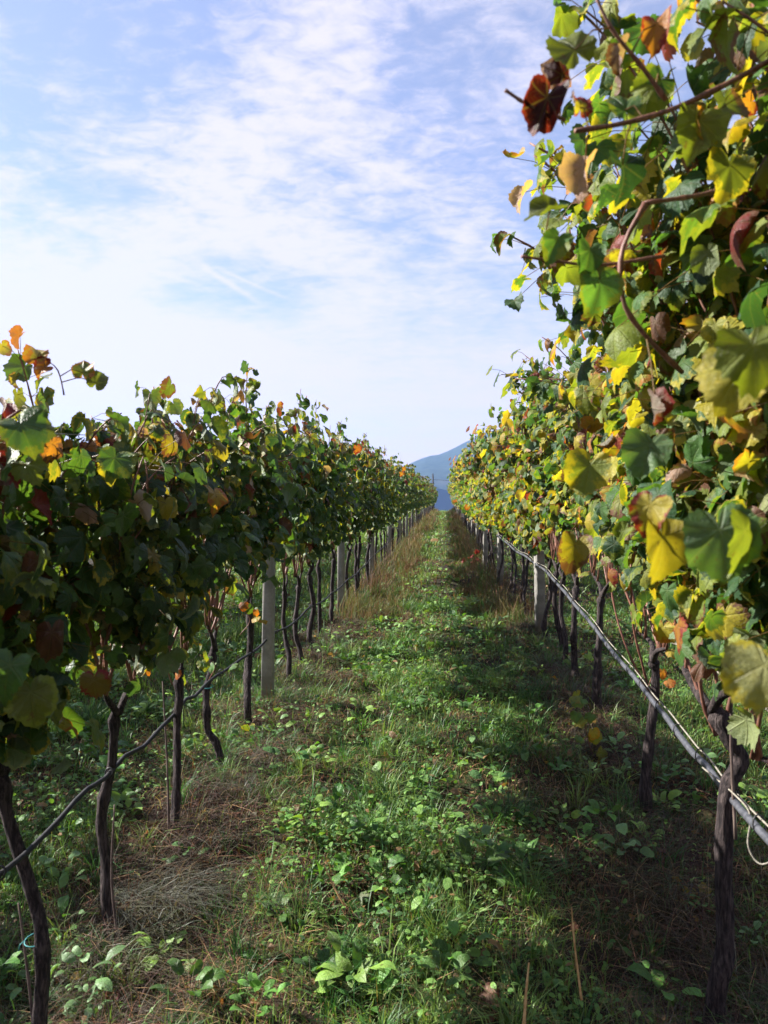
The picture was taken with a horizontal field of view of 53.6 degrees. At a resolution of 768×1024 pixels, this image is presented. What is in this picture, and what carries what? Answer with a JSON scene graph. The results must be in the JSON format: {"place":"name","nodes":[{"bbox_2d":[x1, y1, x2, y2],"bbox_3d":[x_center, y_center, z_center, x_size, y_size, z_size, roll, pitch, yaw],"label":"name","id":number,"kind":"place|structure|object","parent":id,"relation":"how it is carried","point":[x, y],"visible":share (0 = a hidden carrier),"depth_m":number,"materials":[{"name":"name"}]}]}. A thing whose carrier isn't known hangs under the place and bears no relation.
{"place":"outdoors","nodes":[
{"label":"outdoors","id":0,"kind":"place"},
{"bbox_2d":[48,709,106,738],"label":"grass tussock","id":1,"kind":"object","parent":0,"point":[85,731],"depth_m":5.43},
{"bbox_2d":[0,508,431,880],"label":"drip hose","id":2,"kind":"object","parent":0,"point":[44,834],"visible":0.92,"depth_m":3.25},
{"bbox_2d":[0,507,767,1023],"bbox_3d":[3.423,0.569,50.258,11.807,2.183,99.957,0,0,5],"label":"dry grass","id":3,"kind":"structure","parent":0,"point":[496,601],"depth_m":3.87,"materials":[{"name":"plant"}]},
{"bbox_2d":[0,509,767,1023],"bbox_3d":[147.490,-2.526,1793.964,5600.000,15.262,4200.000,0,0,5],"label":"ground","id":4,"kind":"structure","parent":0,"point":[310,1018],"depth_m":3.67,"materials":[{"name":"plant"}]},
{"bbox_2d":[17,903,32,1018],"bbox_3d":[-1.222,1.618,2.609,0.087,0.541,0.013,0,0,22],"label":"vine stake","id":5,"kind":"object","parent":4,"relation":"on","point":[27,973],"visible":0.91,"depth_m":2.61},
{"bbox_2d":[0,405,69,731],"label":"grapevine","id":6,"kind":"object","parent":4,"relation":"on","point":[30,432],"visible":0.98,"depth_m":1.97,"materials":[{"name":"green plant"}]},
{"bbox_2d":[0,344,139,1023],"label":"grapevine","id":7,"kind":"object","parent":4,"relation":"on","point":[55,642],"visible":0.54,"depth_m":2.56,"materials":[{"name":"green plant"}]},
{"bbox_2d":[105,988,120,1004],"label":"fallen leaf","id":8,"kind":"object","parent":4,"relation":"on","point":[112,997],"visible":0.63,"depth_m":2.82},
{"bbox_2d":[111,804,118,943],"bbox_3d":[-1.119,1.527,3.168,0.042,0.621,0.018,0,0,-2],"label":"vine stake","id":9,"kind":"object","parent":4,"relation":"on","point":[113,900],"visible":0.84,"depth_m":3.17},
{"bbox_2d":[0,325,231,940],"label":"grapevine","id":10,"kind":"object","parent":4,"relation":"on","point":[135,614],"visible":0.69,"depth_m":3.09,"materials":[{"name":"green plant"}]},
{"bbox_2d":[16,897,222,1003],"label":"grass tussock","id":11,"kind":"object","parent":4,"relation":"on","point":[135,946],"depth_m":3.08,"materials":[{"name":"plant"}]},
{"bbox_2d":[162,681,169,837],"bbox_3d":[-1.096,1.254,3.836,0.042,0.801,0.026,0,0,-40],"label":"vine stake","id":12,"kind":"object","parent":4,"relation":"on","point":[168,806],"visible":0.93,"depth_m":3.83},
{"bbox_2d":[74,848,274,952],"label":"grass tussock","id":13,"kind":"object","parent":4,"relation":"on","point":[179,899],"depth_m":3.38,"materials":[{"name":"plant"}]},
{"bbox_2d":[150,958,225,1005],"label":"leafy weed","id":14,"kind":"object","parent":4,"relation":"on","point":[176,965],"visible":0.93,"depth_m":2.81,"materials":[{"name":"green plant"}]},
{"bbox_2d":[96,373,287,832],"bbox_3d":[-0.988,0.534,3.961,0.856,2.348,1.234,0,0,5],"label":"grapevine","id":15,"kind":"object","parent":4,"relation":"on","point":[218,547],"visible":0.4,"depth_m":3.91,"materials":[{"name":"plant"}]},
{"bbox_2d":[175,386,298,767],"bbox_3d":[-1.020,0.445,4.716,0.866,2.418,1.241,0,0,5],"label":"grapevine","id":16,"kind":"object","parent":4,"relation":"on","point":[244,551],"visible":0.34,"depth_m":4.70,"materials":[{"name":"plant"}]},
{"bbox_2d":[207,767,276,806],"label":"grass tussock","id":17,"kind":"object","parent":4,"relation":"on","point":[235,791],"depth_m":4.25,"materials":[{"name":"plant"}]},
{"bbox_2d":[235,722,264,736],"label":"leafy weed","id":18,"kind":"object","parent":4,"relation":"on","point":[245,727],"visible":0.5,"depth_m":5.25,"materials":[{"name":"green plant"}]},
{"bbox_2d":[261,540,275,705],"bbox_3d":[-0.901,0.610,5.957,0.086,2.100,0.090,1,0,7],"label":"concrete post","id":19,"kind":"object","parent":4,"relation":"on","point":[268,647],"visible":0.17,"depth_m":5.92,"materials":[{"name":"concrete"}]},
{"bbox_2d":[222,360,324,724],"bbox_3d":[-0.930,0.283,5.346,0.896,2.647,1.245,0,0,27],"label":"grapevine","id":20,"kind":"object","parent":4,"relation":"on","point":[277,532],"visible":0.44,"depth_m":5.34,"materials":[{"name":"plant"}]},
{"bbox_2d":[255,891,296,923],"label":"leafy weed","id":21,"kind":"object","parent":4,"relation":"on","point":[281,898],"visible":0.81,"depth_m":3.27,"materials":[{"name":"green plant"}]},
{"bbox_2d":[274,389,326,683],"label":"grapevine","id":22,"kind":"object","parent":4,"relation":"on","point":[299,522],"visible":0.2,"depth_m":6.53,"materials":[{"name":"green plant"}]},
{"bbox_2d":[279,396,343,648],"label":"grapevine","id":23,"kind":"object","parent":4,"relation":"on","point":[316,549],"visible":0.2,"depth_m":7.89,"materials":[{"name":"green plant"}]},
{"bbox_2d":[291,947,335,975],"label":"leafy weed","id":24,"kind":"object","parent":4,"relation":"on","point":[325,956],"visible":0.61,"depth_m":2.92,"materials":[{"name":"green plant"}]},
{"bbox_2d":[288,405,351,664],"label":"grapevine","id":25,"kind":"object","parent":4,"relation":"on","point":[324,482],"visible":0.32,"depth_m":7.25,"materials":[{"name":"green plant"}]},
{"bbox_2d":[323,865,345,906],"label":"dry stalk","id":26,"kind":"object","parent":4,"relation":"on","point":[339,897],"visible":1,"depth_m":2.81,"materials":[{"name":"plant"}]},
{"bbox_2d":[316,417,365,635],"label":"grapevine","id":27,"kind":"object","parent":4,"relation":"on","point":[335,506],"visible":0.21,"depth_m":8.56,"materials":[{"name":"green plant"}]},
{"bbox_2d":[337,508,344,614],"bbox_3d":[-0.573,0.526,10.150,0.086,2.100,0.090,0,0,12],"label":"concrete post","id":28,"kind":"object","parent":4,"relation":"on","point":[341,568],"visible":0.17,"depth_m":10.11,"materials":[{"name":"concrete"}]},
{"bbox_2d":[333,651,358,664],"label":"leafy weed","id":29,"kind":"object","parent":4,"relation":"on","point":[342,656],"visible":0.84,"depth_m":7.45,"materials":[{"name":"green plant"}]},
{"bbox_2d":[327,421,368,625],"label":"grapevine","id":30,"kind":"object","parent":4,"relation":"on","point":[343,517],"visible":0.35,"depth_m":9.38,"materials":[{"name":"green plant"}]},
{"bbox_2d":[337,437,375,603],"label":"grapevine","id":31,"kind":"object","parent":4,"relation":"on","point":[357,520],"visible":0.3,"depth_m":10.95,"materials":[{"name":"green plant"}]},
{"bbox_2d":[344,822,377,844],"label":"leafy weed","id":32,"kind":"object","parent":4,"relation":"on","point":[366,837],"visible":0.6,"depth_m":3.71,"materials":[{"name":"green plant"}]},
{"bbox_2d":[356,890,370,905],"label":"fallen leaf","id":33,"kind":"object","parent":4,"relation":"on","point":[361,896],"visible":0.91,"depth_m":3.31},
{"bbox_2d":[352,442,385,594],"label":"grapevine","id":34,"kind":"object","parent":4,"relation":"on","point":[363,506],"visible":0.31,"depth_m":11.68,"materials":[{"name":"green plant"}]},
{"bbox_2d":[353,433,388,593],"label":"grapevine","id":35,"kind":"object","parent":4,"relation":"on","point":[374,470],"visible":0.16,"depth_m":12.50,"materials":[{"name":"plant"}]},
{"bbox_2d":[369,534,373,578],"bbox_3d":[-0.228,0.431,14.324,0.086,2.100,0.090,0,1,9],"label":"concrete post","id":36,"kind":"object","parent":4,"relation":"on","point":[371,554],"visible":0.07,"depth_m":14.29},
{"bbox_2d":[364,455,393,586],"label":"grapevine","id":37,"kind":"object","parent":4,"relation":"on","point":[372,531],"visible":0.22,"depth_m":13.20,"materials":[{"name":"plant"}]},
{"bbox_2d":[367,462,391,569],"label":"grapevine","id":38,"kind":"object","parent":4,"relation":"on","point":[383,498],"visible":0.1,"depth_m":14.06,"materials":[{"name":"plant"}]},
{"bbox_2d":[0,657,767,1023],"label":"ground cover","id":39,"kind":"object","parent":4,"relation":"on","point":[384,967],"visible":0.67,"depth_m":3.74,"materials":[{"name":"green plant"}]},
{"bbox_2d":[363,854,405,884],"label":"leafy weed","id":40,"kind":"object","parent":4,"relation":"on","point":[394,878],"visible":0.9,"depth_m":3.46,"materials":[{"name":"green plant"}]},
{"bbox_2d":[374,448,394,526],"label":"grapevine","id":41,"kind":"object","parent":4,"relation":"on","point":[386,495],"visible":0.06,"depth_m":14.73,"materials":[{"name":"plant"}]},
{"bbox_2d":[374,467,397,565],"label":"grapevine","id":42,"kind":"object","parent":4,"relation":"on","point":[389,509],"visible":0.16,"depth_m":15.47,"materials":[{"name":"plant"}]},
{"bbox_2d":[11,628,767,1023],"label":"leaf litter","id":43,"kind":"object","parent":4,"relation":"on","point":[317,764],"visible":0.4,"depth_m":3.75,"materials":[{"name":"plant"}]},
{"bbox_2d":[387,518,391,558],"bbox_3d":[0.138,0.360,18.532,0.086,2.100,0.090,1,-1,11],"label":"concrete post","id":44,"kind":"object","parent":4,"relation":"on","point":[389,534],"visible":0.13,"depth_m":18.48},
{"bbox_2d":[379,458,404,566],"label":"grapevine","id":45,"kind":"object","parent":4,"relation":"on","point":[393,496],"visible":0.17,"depth_m":16.24,"materials":[{"name":"plant"}]},
{"bbox_2d":[383,453,406,560],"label":"grapevine","id":46,"kind":"object","parent":4,"relation":"on","point":[398,470],"visible":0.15,"depth_m":16.96,"materials":[{"name":"plant"}]},
{"bbox_2d":[385,459,407,556],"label":"grapevine","id":47,"kind":"object","parent":4,"relation":"on","point":[394,504],"visible":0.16,"depth_m":17.82,"materials":[{"name":"green plant"}]},
{"bbox_2d":[388,464,410,555],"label":"grapevine","id":48,"kind":"object","parent":4,"relation":"on","point":[399,490],"visible":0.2,"depth_m":19.31,"materials":[{"name":"green plant"}]},
{"bbox_2d":[398,518,400,542],"bbox_3d":[0.459,0.261,22.694,0.086,2.100,0.090,0,1,12],"label":"concrete post","id":49,"kind":"object","parent":4,"relation":"on","point":[399,523],"visible":0.11,"depth_m":22.65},
{"bbox_2d":[390,456,409,542],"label":"grapevine","id":50,"kind":"object","parent":4,"relation":"on","point":[399,463],"visible":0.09,"depth_m":19.99,"materials":[{"name":"green plant"}]},
{"bbox_2d":[94,522,706,677],"bbox_3d":[1.372,1.070,25.944,11.672,0.886,38.122,0,0,5],"label":"ground cover","id":51,"kind":"object","parent":4,"relation":"on","point":[470,633],"visible":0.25,"depth_m":8.88,"materials":[{"name":"green plant"}]},
{"bbox_2d":[393,465,412,545],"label":"grapevine","id":52,"kind":"object","parent":4,"relation":"on","point":[407,489],"visible":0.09,"depth_m":21.18,"materials":[{"name":"green plant"}]},
{"bbox_2d":[395,471,412,543],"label":"grapevine","id":53,"kind":"object","parent":4,"relation":"on","point":[396,524],"visible":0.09,"depth_m":21.63,"materials":[{"name":"green plant"}]},
{"bbox_2d":[398,464,413,537],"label":"grapevine","id":54,"kind":"object","parent":4,"relation":"on","point":[408,470],"visible":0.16,"depth_m":22.36,"materials":[{"name":"green plant"}]},
{"bbox_2d":[397,460,415,515],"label":"grapevine","id":55,"kind":"object","parent":4,"relation":"on","point":[404,511],"visible":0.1,"depth_m":22.95,"materials":[{"name":"plant"}]},
{"bbox_2d":[405,513,407,537],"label":"concrete post","id":56,"kind":"object","parent":4,"relation":"on","point":[406,534],"visible":0.17,"depth_m":26.84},
{"bbox_2d":[401,480,417,538],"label":"grapevine","id":57,"kind":"object","parent":4,"relation":"on","point":[413,490],"visible":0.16,"depth_m":24.07,"materials":[{"name":"plant"}]},
{"bbox_2d":[402,471,417,538],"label":"grapevine","id":58,"kind":"object","parent":4,"relation":"on","point":[413,496],"visible":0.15,"depth_m":24.53,"materials":[{"name":"plant"}]},
{"bbox_2d":[394,695,427,707],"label":"leafy weed","id":59,"kind":"object","parent":4,"relation":"on","point":[419,699],"visible":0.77,"depth_m":5.92,"materials":[{"name":"green plant"}]},
{"bbox_2d":[403,474,419,535],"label":"grapevine","id":60,"kind":"object","parent":4,"relation":"on","point":[410,509],"visible":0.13,"depth_m":25.56,"materials":[{"name":"plant"}]},
{"bbox_2d":[408,472,420,534],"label":"grapevine","id":61,"kind":"object","parent":4,"relation":"on","point":[417,495],"visible":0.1,"depth_m":28.43,"materials":[{"name":"plant"}]},
{"bbox_2d":[410,481,424,520],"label":"grapevine","id":62,"kind":"object","parent":4,"relation":"on","point":[421,489],"visible":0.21,"depth_m":30.09,"materials":[{"name":"plant"}]},
{"bbox_2d":[411,476,425,528],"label":"grapevine","id":63,"kind":"object","parent":4,"relation":"on","point":[417,503],"visible":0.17,"depth_m":30.64,"materials":[{"name":"plant"}]},
{"bbox_2d":[389,841,447,878],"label":"grass tussock","id":64,"kind":"object","parent":4,"relation":"on","point":[421,861],"depth_m":3.54,"materials":[{"name":"plant"}]},
{"bbox_2d":[406,789,471,822],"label":"grass tussock","id":65,"kind":"object","parent":4,"relation":"on","point":[426,808],"depth_m":4.12,"materials":[{"name":"plant"}]},
{"bbox_2d":[417,950,472,987],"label":"leafy weed","id":66,"kind":"object","parent":4,"relation":"on","point":[462,959],"visible":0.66,"depth_m":2.85,"materials":[{"name":"green plant"}]},
{"bbox_2d":[447,472,473,530],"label":"grapevine","id":67,"kind":"object","parent":4,"relation":"on","point":[460,490],"visible":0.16,"depth_m":24.36,"materials":[{"name":"plant"}]},
{"bbox_2d":[450,467,479,544],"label":"grapevine","id":68,"kind":"object","parent":4,"relation":"on","point":[463,493],"visible":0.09,"depth_m":20.07,"materials":[{"name":"green plant"}]},
{"bbox_2d":[454,467,480,549],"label":"grapevine","id":69,"kind":"object","parent":4,"relation":"on","point":[460,477],"visible":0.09,"depth_m":19.31,"materials":[{"name":"green plant"}]},
{"bbox_2d":[453,448,482,551],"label":"grapevine","id":70,"kind":"object","parent":4,"relation":"on","point":[471,500],"visible":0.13,"depth_m":17.77,"materials":[{"name":"green plant"}]},
{"bbox_2d":[461,549,479,562],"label":"red leaved sprig","id":71,"kind":"object","parent":4,"relation":"on","point":[477,551],"visible":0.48,"depth_m":17.91,"materials":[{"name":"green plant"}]},
{"bbox_2d":[460,469,481,556],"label":"grapevine","id":72,"kind":"object","parent":4,"relation":"on","point":[466,506],"visible":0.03,"depth_m":18.70,"materials":[{"name":"green plant"}]},
{"bbox_2d":[449,461,493,566],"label":"grapevine","id":73,"kind":"object","parent":4,"relation":"on","point":[470,471],"visible":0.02,"depth_m":15.75,"materials":[{"name":"plant"}]},
{"bbox_2d":[448,441,496,568],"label":"grapevine","id":74,"kind":"object","parent":4,"relation":"on","point":[482,517],"visible":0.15,"depth_m":14.25,"materials":[{"name":"plant"}]},
{"bbox_2d":[457,431,492,568],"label":"grapevine","id":75,"kind":"object","parent":4,"relation":"on","point":[474,495],"visible":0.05,"depth_m":15.14,"materials":[{"name":"plant"}]},
{"bbox_2d":[462,434,492,531],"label":"grapevine","id":76,"kind":"object","parent":4,"relation":"on","point":[484,526],"visible":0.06,"depth_m":13.72,"materials":[{"name":"plant"}]},
{"bbox_2d":[450,835,510,886],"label":"leafy weed","id":77,"kind":"object","parent":4,"relation":"on","point":[463,841],"visible":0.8,"depth_m":3.53,"materials":[{"name":"green plant"}]},
{"bbox_2d":[462,422,506,591],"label":"grapevine","id":78,"kind":"object","parent":4,"relation":"on","point":[477,459],"visible":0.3,"depth_m":12.86,"materials":[{"name":"plant"}]},
{"bbox_2d":[483,530,487,563],"bbox_3d":[2.311,0.136,17.311,0.100,2.500,0.110,0,0,-7],"label":"concrete post","id":79,"kind":"object","parent":4,"relation":"on","point":[485,546],"depth_m":17.26,"materials":[{"name":"concrete"}]},
{"bbox_2d":[479,982,500,1006],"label":"fallen leaf","id":80,"kind":"object","parent":4,"relation":"on","point":[486,993],"visible":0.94,"depth_m":2.70,"materials":[{"name":"plant"}]},
{"bbox_2d":[474,406,514,595],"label":"grapevine","id":81,"kind":"object","parent":4,"relation":"on","point":[495,503],"visible":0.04,"depth_m":12.09,"materials":[{"name":"plant"}]},
{"bbox_2d":[471,411,518,597],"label":"grapevine","id":82,"kind":"object","parent":4,"relation":"on","point":[497,510],"visible":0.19,"depth_m":11.35,"materials":[{"name":"green plant"}]},
{"bbox_2d":[469,416,524,605],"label":"grapevine","id":83,"kind":"object","parent":4,"relation":"on","point":[480,442],"visible":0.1,"depth_m":10.60,"materials":[{"name":"green plant"}]},
{"bbox_2d":[497,530,503,585],"bbox_3d":[2.017,0.223,13.126,0.100,2.500,0.110,1,0,-8],"label":"concrete post","id":84,"kind":"object","parent":4,"relation":"on","point":[499,555],"depth_m":13.08,"materials":[{"name":"concrete"}]},
{"bbox_2d":[448,781,555,831],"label":"grass tussock","id":85,"kind":"object","parent":4,"relation":"on","point":[490,818],"depth_m":4.08,"materials":[{"name":"plant"}]},
{"bbox_2d":[466,397,545,560],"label":"grapevine","id":86,"kind":"object","parent":4,"relation":"on","point":[522,520],"visible":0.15,"depth_m":9.04,"materials":[{"name":"green plant"}]},
{"bbox_2d":[487,424,532,615],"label":"grapevine","id":87,"kind":"object","parent":4,"relation":"on","point":[497,479],"visible":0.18,"depth_m":9.96,"materials":[{"name":"green plant"}]},
{"bbox_2d":[522,962,529,1023],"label":"dry stalk","id":88,"kind":"object","parent":4,"relation":"on","point":[525,1004],"visible":1,"depth_m":2.17,"materials":[{"name":"plant"}]},
{"bbox_2d":[504,838,550,871],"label":"leafy weed","id":89,"kind":"object","parent":4,"relation":"on","point":[532,843],"visible":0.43,"depth_m":3.68,"materials":[{"name":"green plant"}]},
{"bbox_2d":[497,396,562,661],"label":"grapevine","id":90,"kind":"object","parent":4,"relation":"on","point":[528,495],"visible":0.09,"depth_m":7.82,"materials":[{"name":"plant"}]},
{"bbox_2d":[480,364,581,681],"bbox_3d":[1.501,0.134,6.568,1.059,2.780,1.107,0,0,-29],"label":"grapevine","id":91,"kind":"object","parent":4,"relation":"on","point":[542,447],"visible":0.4,"depth_m":6.50,"materials":[{"name":"green plant"}]},
{"bbox_2d":[491,401,574,640],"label":"grapevine","id":92,"kind":"object","parent":4,"relation":"on","point":[544,539],"visible":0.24,"depth_m":8.46,"materials":[{"name":"green plant"}]},
{"bbox_2d":[488,380,578,664],"bbox_3d":[1.488,0.155,7.161,1.053,2.731,1.213,0,0,5],"label":"grapevine","id":93,"kind":"object","parent":4,"relation":"on","point":[529,482],"visible":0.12,"depth_m":7.05,"materials":[{"name":"green plant"}]},
{"bbox_2d":[534,510,544,634],"bbox_3d":[1.815,0.320,8.909,0.100,2.500,0.110,-1,1,-10],"label":"concrete post","id":94,"kind":"object","parent":4,"relation":"on","point":[539,588],"depth_m":8.87,"materials":[{"name":"concrete"}]},
{"bbox_2d":[510,356,612,763],"bbox_3d":[1.357,0.178,5.499,0.948,2.935,1.777,0,0,5],"label":"grapevine","id":95,"kind":"object","parent":4,"relation":"on","point":[576,700],"visible":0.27,"depth_m":5.57,"materials":[{"name":"plant"}]},
{"bbox_2d":[540,740,584,760],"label":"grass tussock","id":96,"kind":"object","parent":4,"relation":"on","point":[559,753],"depth_m":5.01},
{"bbox_2d":[571,907,582,1000],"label":"dry stalk","id":97,"kind":"object","parent":4,"relation":"on","point":[579,984],"visible":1,"depth_m":2.33,"materials":[{"name":"plant"}]},
{"bbox_2d":[486,333,675,818],"bbox_3d":[1.202,0.367,4.138,1.251,2.774,1.922,0,0,5],"label":"grapevine","id":98,"kind":"object","parent":4,"relation":"on","point":[545,388],"visible":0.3,"depth_m":4.14,"materials":[{"name":"plant"}]},
{"bbox_2d":[490,128,767,1023],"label":"grapevine","id":99,"kind":"object","parent":4,"relation":"on","point":[618,496],"visible":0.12,"depth_m":2.66,"materials":[{"name":"green plant"}]},
{"bbox_2d":[729,697,737,839],"bbox_3d":[1.208,0.785,2.628,0.038,0.701,0.018,0,0,-42],"label":"vine stake","id":100,"kind":"object","parent":99,"relation":"attached to","point":[732,780],"visible":0.62,"depth_m":2.62,"materials":[{"name":"wood"}]},
{"bbox_2d":[502,0,767,763],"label":"grapevine","id":101,"kind":"object","parent":4,"relation":"on","point":[732,467],"visible":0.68,"depth_m":1.90,"materials":[{"name":"green plant"}]},
{"bbox_2d":[504,0,767,716],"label":"grapevine","id":102,"kind":"object","parent":4,"relation":"on","point":[731,377],"visible":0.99,"depth_m":1.40,"materials":[{"name":"green plant"}]},
{"bbox_2d":[699,882,711,893],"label":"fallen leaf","id":103,"kind":"object","parent":4,"relation":"on","point":[703,884],"visible":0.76,"depth_m":3.38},
{"bbox_2d":[0,0,767,466],"label":"sky","id":104,"kind":"structure","parent":0,"point":[313,195],"materials":[{"name":"blue"}]},
{"bbox_2d":[407,429,498,510],"bbox_3d":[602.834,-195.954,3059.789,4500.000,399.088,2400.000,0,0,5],"label":"mountain","id":105,"kind":"structure","parent":0,"point":[438,466],"depth_m":2448.10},
{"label":"concrete post","id":106,"kind":"object","parent":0,"visible":0},
{"bbox_2d":[475,522,767,826],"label":"support wire","id":107,"kind":"object","parent":106,"relation":"attached to","point":[747,805],"visible":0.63,"depth_m":3.56,"materials":[{"name":"metal"}]},
{"bbox_2d":[461,510,767,844],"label":"drip hose","id":108,"kind":"object","parent":107,"relation":"attached to","point":[754,824],"visible":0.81,"depth_m":3.54,"materials":[{"name":"plastic"}]},
{"bbox_2d":[702,767,767,864],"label":"loose wire","id":109,"kind":"object","parent":108,"relation":"attached to","point":[744,804],"visible":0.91,"depth_m":2.49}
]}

